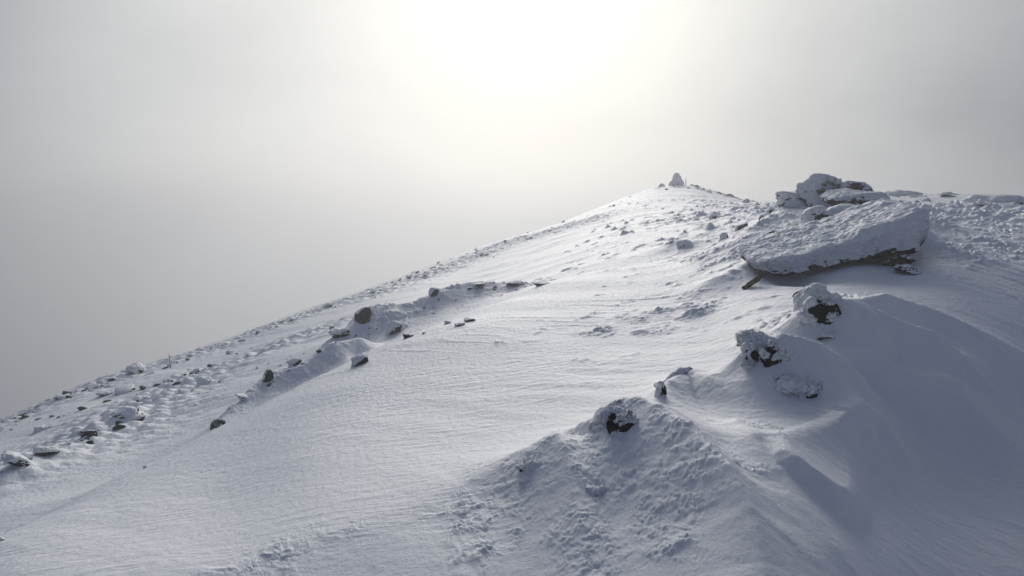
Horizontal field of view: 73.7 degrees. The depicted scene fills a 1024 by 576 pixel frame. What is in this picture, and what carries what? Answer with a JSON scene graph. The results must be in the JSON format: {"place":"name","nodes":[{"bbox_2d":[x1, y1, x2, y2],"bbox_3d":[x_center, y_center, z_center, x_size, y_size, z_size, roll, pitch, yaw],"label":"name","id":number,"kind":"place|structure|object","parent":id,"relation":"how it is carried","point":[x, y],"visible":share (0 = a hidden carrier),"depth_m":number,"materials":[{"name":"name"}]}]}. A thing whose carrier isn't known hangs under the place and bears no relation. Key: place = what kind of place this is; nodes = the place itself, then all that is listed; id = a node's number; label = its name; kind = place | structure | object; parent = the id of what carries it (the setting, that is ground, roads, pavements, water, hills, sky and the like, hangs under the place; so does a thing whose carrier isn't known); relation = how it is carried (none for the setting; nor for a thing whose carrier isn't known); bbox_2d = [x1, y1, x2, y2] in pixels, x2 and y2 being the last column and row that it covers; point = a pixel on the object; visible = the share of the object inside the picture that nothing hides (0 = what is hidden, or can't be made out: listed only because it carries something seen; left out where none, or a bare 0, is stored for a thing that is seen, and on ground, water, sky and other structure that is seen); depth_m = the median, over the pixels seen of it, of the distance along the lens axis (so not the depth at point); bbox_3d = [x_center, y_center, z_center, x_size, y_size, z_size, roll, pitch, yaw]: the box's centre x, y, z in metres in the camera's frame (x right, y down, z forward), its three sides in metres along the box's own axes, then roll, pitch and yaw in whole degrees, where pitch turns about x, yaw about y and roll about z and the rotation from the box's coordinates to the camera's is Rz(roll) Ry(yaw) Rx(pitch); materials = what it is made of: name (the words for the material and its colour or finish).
{"place":"outdoors","nodes":[
{"label":"outdoors","id":0,"kind":"place"},
{"bbox_2d":[0,185,1023,575],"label":"snow slope","id":1,"kind":"structure","parent":0,"point":[894,447],"depth_m":6.28,"materials":[{"name":"white snow"}]},
{"bbox_2d":[1,450,33,466],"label":"slope boulder","id":2,"kind":"object","parent":1,"relation":"on","point":[17,459],"visible":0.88,"depth_m":12.39,"materials":[{"name":"stone"}]},
{"bbox_2d":[32,425,45,433],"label":"slope rock","id":3,"kind":"object","parent":1,"relation":"on","point":[38,428],"visible":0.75,"depth_m":19.32,"materials":[{"name":"stone"}]},
{"bbox_2d":[33,446,61,455],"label":"slope rock","id":4,"kind":"object","parent":1,"relation":"on","point":[43,450],"visible":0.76,"depth_m":13.21,"materials":[{"name":"stone"}]},
{"bbox_2d":[54,394,64,399],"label":"scree stone","id":5,"kind":"object","parent":1,"relation":"on","point":[59,397],"visible":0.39,"depth_m":25.32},
{"bbox_2d":[76,430,97,436],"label":"slope rock","id":6,"kind":"object","parent":1,"relation":"on","point":[88,433],"visible":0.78,"depth_m":14.83,"materials":[{"name":"stone"}]},
{"bbox_2d":[97,379,105,383],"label":"scree stone","id":7,"kind":"object","parent":1,"relation":"on","point":[101,381],"visible":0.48,"depth_m":27.00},
{"bbox_2d":[95,389,114,396],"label":"slope rock","id":8,"kind":"object","parent":1,"relation":"on","point":[105,392],"visible":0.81,"depth_m":23.88,"materials":[{"name":"stone"}]},
{"bbox_2d":[112,425,125,430],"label":"scree stone","id":9,"kind":"object","parent":1,"relation":"on","point":[116,427],"visible":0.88,"depth_m":15.64,"materials":[{"name":"grey stone"}]},
{"bbox_2d":[110,406,138,418],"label":"slope rock","id":10,"kind":"object","parent":1,"relation":"on","point":[124,412],"visible":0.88,"depth_m":16.41,"materials":[{"name":"stone"}]},
{"bbox_2d":[114,384,135,394],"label":"slope rock","id":11,"kind":"object","parent":1,"relation":"on","point":[124,389],"visible":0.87,"depth_m":23.71,"materials":[{"name":"stone"}]},
{"bbox_2d":[120,414,144,422],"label":"scree stone","id":12,"kind":"object","parent":1,"relation":"on","point":[139,417],"visible":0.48,"depth_m":16.31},
{"bbox_2d":[125,362,145,374],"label":"slope rock","id":13,"kind":"object","parent":1,"relation":"on","point":[135,368],"visible":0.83,"depth_m":27.75,"materials":[{"name":"stone"}]},
{"bbox_2d":[178,389,190,393],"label":"scree stone","id":14,"kind":"object","parent":1,"relation":"on","point":[181,391],"visible":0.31,"depth_m":19.31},
{"bbox_2d":[196,376,211,386],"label":"slope rock","id":15,"kind":"object","parent":1,"relation":"on","point":[203,380],"visible":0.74,"depth_m":20.39,"materials":[{"name":"stone"}]},
{"bbox_2d":[210,419,225,429],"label":"slope rock","id":16,"kind":"object","parent":1,"relation":"on","point":[216,423],"visible":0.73,"depth_m":12.09,"materials":[{"name":"stone"}]},
{"bbox_2d":[235,393,249,400],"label":"slope rock","id":17,"kind":"object","parent":1,"relation":"on","point":[242,397],"visible":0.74,"depth_m":13.20,"materials":[{"name":"stone"}]},
{"bbox_2d":[262,369,273,382],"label":"slope rock","id":18,"kind":"object","parent":1,"relation":"on","point":[268,375],"visible":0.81,"depth_m":13.88,"materials":[{"name":"stone"}]},
{"bbox_2d":[286,358,301,367],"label":"slope rock","id":19,"kind":"object","parent":1,"relation":"on","point":[293,362],"visible":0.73,"depth_m":14.49,"materials":[{"name":"stone"}]},
{"bbox_2d":[322,303,333,307],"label":"scree stone","id":20,"kind":"object","parent":1,"relation":"on","point":[327,305],"visible":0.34,"depth_m":34.92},
{"bbox_2d":[328,328,350,337],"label":"slope rock","id":21,"kind":"object","parent":1,"relation":"on","point":[338,332],"visible":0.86,"depth_m":17.14,"materials":[{"name":"stone"}]},
{"bbox_2d":[351,353,367,367],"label":"slope boulder","id":22,"kind":"object","parent":1,"relation":"on","point":[359,359],"visible":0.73,"depth_m":10.07,"materials":[{"name":"stone"}]},
{"bbox_2d":[354,307,371,323],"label":"slope boulder","id":23,"kind":"object","parent":1,"relation":"on","point":[362,315],"visible":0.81,"depth_m":17.56,"materials":[{"name":"stone"}]},
{"bbox_2d":[385,320,402,335],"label":"slope boulder","id":24,"kind":"object","parent":1,"relation":"on","point":[393,326],"visible":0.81,"depth_m":16.69,"materials":[{"name":"stone"}]},
{"bbox_2d":[403,332,413,338],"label":"slope rock","id":25,"kind":"object","parent":1,"relation":"on","point":[407,335],"visible":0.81,"depth_m":11.37,"materials":[{"name":"stone"}]},
{"bbox_2d":[428,287,438,296],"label":"slope rock","id":26,"kind":"object","parent":1,"relation":"on","point":[433,292],"visible":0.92,"depth_m":18.30,"materials":[{"name":"stone"}]},
{"bbox_2d":[454,322,464,326],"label":"slope rock","id":27,"kind":"object","parent":1,"relation":"on","point":[458,324],"visible":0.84,"depth_m":11.03,"materials":[{"name":"stone"}]},
{"bbox_2d":[463,317,474,321],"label":"slope rock","id":28,"kind":"object","parent":1,"relation":"on","point":[467,319],"visible":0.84,"depth_m":11.32,"materials":[{"name":"stone"}]},
{"bbox_2d":[472,282,484,288],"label":"slope rock","id":29,"kind":"object","parent":1,"relation":"on","point":[477,285],"visible":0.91,"depth_m":18.23,"materials":[{"name":"stone"}]},
{"bbox_2d":[506,280,524,285],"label":"slope boulder","id":30,"kind":"object","parent":1,"relation":"on","point":[514,283],"visible":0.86,"depth_m":18.17,"materials":[{"name":"stone"}]},
{"bbox_2d":[515,456,541,483],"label":"rimed rock","id":31,"kind":"object","parent":1,"relation":"on","point":[527,465],"visible":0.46,"depth_m":4.40,"materials":[{"name":"stone"}]},
{"bbox_2d":[533,282,549,285],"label":"slope rock","id":32,"kind":"object","parent":1,"relation":"on","point":[539,283],"visible":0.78,"depth_m":14.94,"materials":[{"name":"stone"}]},
{"bbox_2d":[585,484,605,496],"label":"rimed rock","id":33,"kind":"object","parent":1,"relation":"on","point":[596,491],"visible":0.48,"depth_m":4.00,"materials":[{"name":"stone"}]},
{"bbox_2d":[587,399,625,432],"bbox_3d":[0.692,0.896,4.646,0.320,0.226,0.245,-3,6,-27],"label":"rimed rock","id":34,"kind":"object","parent":1,"relation":"on","point":[609,411],"visible":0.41,"depth_m":4.61,"materials":[{"name":"stone"}]},
{"bbox_2d":[606,409,638,435],"bbox_3d":[0.758,1.004,4.506,0.319,0.417,0.192,0,6,0],"label":"rimed rock","id":35,"kind":"object","parent":1,"relation":"on","point":[628,420],"visible":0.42,"depth_m":4.45,"materials":[{"name":"stone"}]},
{"bbox_2d":[654,381,666,396],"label":"rimed rock","id":36,"kind":"object","parent":1,"relation":"on","point":[660,389],"visible":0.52,"depth_m":5.31,"materials":[{"name":"stone"}]},
{"bbox_2d":[653,366,692,387],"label":"snow","id":37,"kind":"structure","parent":1,"relation":"on","point":[682,370],"depth_m":5.87,"materials":[{"name":"white snow"}]},
{"bbox_2d":[668,173,683,185],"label":"summit cairn","id":38,"kind":"object","parent":1,"relation":"on","point":[677,179],"visible":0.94,"depth_m":56.34,"materials":[{"name":"stone"}]},
{"bbox_2d":[676,239,693,247],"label":"wind tail rock","id":39,"kind":"object","parent":1,"relation":"on","point":[684,243],"visible":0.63,"depth_m":17.20,"materials":[{"name":"stone"}]},
{"bbox_2d":[708,214,716,218],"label":"stone","id":40,"kind":"object","parent":1,"relation":"on","point":[711,216],"visible":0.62,"depth_m":24.00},
{"bbox_2d":[718,232,727,241],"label":"stone","id":41,"kind":"object","parent":1,"relation":"on","point":[723,235],"visible":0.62,"depth_m":16.90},
{"bbox_2d":[735,223,747,231],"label":"stone","id":42,"kind":"object","parent":1,"relation":"on","point":[739,227],"visible":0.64,"depth_m":17.34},
{"bbox_2d":[740,342,761,369],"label":"rimed rock","id":43,"kind":"object","parent":1,"relation":"on","point":[749,356],"visible":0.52,"depth_m":5.64,"materials":[{"name":"stone"}]},
{"bbox_2d":[735,329,779,348],"bbox_3d":[2.151,0.495,5.844,0.467,0.291,0.352,0,6,0],"label":"rimed rock","id":44,"kind":"object","parent":43,"relation":"on","point":[757,338],"visible":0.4,"depth_m":5.75,"materials":[{"name":"stone"}]},
{"bbox_2d":[741,272,765,289],"bbox_3d":[3.474,-0.061,9.980,0.480,0.353,0.175,0,6,0],"label":"rock ledge","id":45,"kind":"object","parent":1,"relation":"on","point":[753,281],"visible":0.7,"depth_m":9.96,"materials":[{"name":"stone"}]},
{"bbox_2d":[764,207,775,213],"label":"stone","id":46,"kind":"object","parent":1,"relation":"on","point":[769,210],"visible":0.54,"depth_m":18.84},
{"bbox_2d":[758,339,791,367],"bbox_3d":[2.162,0.699,5.599,0.326,0.549,0.227,0,6,0],"label":"rimed rock","id":47,"kind":"object","parent":1,"relation":"on","point":[771,354],"visible":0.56,"depth_m":5.54,"materials":[{"name":"stone"}]},
{"bbox_2d":[769,273,789,276],"bbox_3d":[4.410,-0.263,11.127,0.832,0.282,0.878,0,6,0],"label":"rock slab","id":48,"kind":"object","parent":1,"relation":"on","point":[780,275],"visible":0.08,"depth_m":10.71,"materials":[{"name":"stone"}]},
{"bbox_2d":[767,370,795,381],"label":"rimed rock","id":49,"kind":"object","parent":1,"relation":"on","point":[779,374],"visible":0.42,"depth_m":5.42,"materials":[{"name":"stone"}]},
{"bbox_2d":[775,191,807,207],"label":"snowy boulder","id":50,"kind":"object","parent":1,"relation":"on","point":[788,199],"visible":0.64,"depth_m":15.41,"materials":[{"name":"snow"}]},
{"bbox_2d":[775,375,823,398],"bbox_3d":[2.265,0.858,5.367,0.472,0.347,0.328,0,6,0],"label":"rimed rock","id":51,"kind":"object","parent":1,"relation":"on","point":[801,387],"visible":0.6,"depth_m":5.28,"materials":[{"name":"stone"}]},
{"bbox_2d":[785,283,841,318],"bbox_3d":[3.078,0.178,6.944,0.496,0.486,0.390,0,6,0],"label":"rimed rock","id":52,"kind":"object","parent":1,"relation":"on","point":[820,292],"visible":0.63,"depth_m":6.81,"materials":[{"name":"stone"}]},
{"bbox_2d":[800,205,831,222],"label":"rimed rock","id":53,"kind":"object","parent":1,"relation":"on","point":[817,212],"visible":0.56,"depth_m":12.83,"materials":[{"name":"stone"}]},
{"bbox_2d":[795,173,841,206],"bbox_3d":[6.939,-1.979,15.254,1.137,1.129,0.996,0,6,0],"label":"snowy boulder","id":54,"kind":"object","parent":1,"relation":"on","point":[812,189],"visible":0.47,"depth_m":14.90,"materials":[{"name":"snow"}]},
{"bbox_2d":[796,296,841,328],"bbox_3d":[3.035,0.368,6.747,0.485,0.586,0.253,0,6,0],"label":"rimed rock","id":55,"kind":"object","parent":1,"relation":"on","point":[813,313],"visible":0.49,"depth_m":6.67,"materials":[{"name":"stone"}]},
{"bbox_2d":[816,330,841,340],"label":"rimed rock","id":56,"kind":"object","parent":1,"relation":"on","point":[829,335],"visible":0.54,"depth_m":6.52,"materials":[{"name":"stone"}]},
{"bbox_2d":[738,198,929,273],"bbox_3d":[5.078,-0.879,11.192,2.798,1.210,1.935,0,6,0],"label":"rock slab","id":57,"kind":"object","parent":1,"relation":"on","point":[881,227],"visible":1,"depth_m":10.42,"materials":[{"name":"stone"}]},
{"bbox_2d":[826,203,856,215],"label":"snowy boulder","id":58,"kind":"object","parent":1,"relation":"on","point":[836,209],"visible":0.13,"depth_m":12.88,"materials":[{"name":"snow"}]},
{"bbox_2d":[832,181,873,205],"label":"grey block","id":59,"kind":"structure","parent":1,"relation":"on","point":[856,185],"depth_m":14.67,"materials":[{"name":"stone"}]},
{"bbox_2d":[820,188,890,205],"bbox_3d":[6.981,-1.794,14.035,1.303,0.564,1.188,0,6,0],"label":"rock slab","id":60,"kind":"object","parent":1,"relation":"on","point":[833,197],"visible":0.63,"depth_m":13.55,"materials":[{"name":"stone"}]},
{"bbox_2d":[880,254,915,265],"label":"propping stone","id":61,"kind":"object","parent":1,"relation":"on","point":[893,260],"visible":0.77,"depth_m":10.37,"materials":[{"name":"grey stone"}]},
{"bbox_2d":[885,189,923,195],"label":"snowy boulder","id":62,"kind":"object","parent":1,"relation":"on","point":[896,192],"visible":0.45,"depth_m":34.01,"materials":[{"name":"snow"}]},
{"bbox_2d":[894,264,921,274],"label":"propping stone","id":63,"kind":"object","parent":1,"relation":"on","point":[908,268],"visible":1,"depth_m":9.94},
{"bbox_2d":[919,197,930,201],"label":"scree stone","id":64,"kind":"object","parent":1,"relation":"on","point":[925,199],"visible":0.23,"depth_m":25.87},
{"bbox_2d":[938,192,958,194],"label":"snowy boulder","id":65,"kind":"object","parent":1,"relation":"on","point":[947,193],"visible":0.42,"depth_m":34.97,"materials":[{"name":"stone"}]},
{"bbox_2d":[940,194,956,196],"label":"scree stone","id":66,"kind":"object","parent":1,"relation":"on","point":[944,195],"visible":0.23,"depth_m":30.97,"materials":[{"name":"grey stone"}]},
{"bbox_2d":[960,194,1023,203],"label":"snowy boulder","id":67,"kind":"object","parent":1,"relation":"on","point":[1002,198],"visible":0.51,"depth_m":22.99,"materials":[{"name":"snow"}]},
{"bbox_2d":[0,0,1023,418],"label":"sky","id":68,"kind":"structure","parent":0,"point":[177,176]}
]}

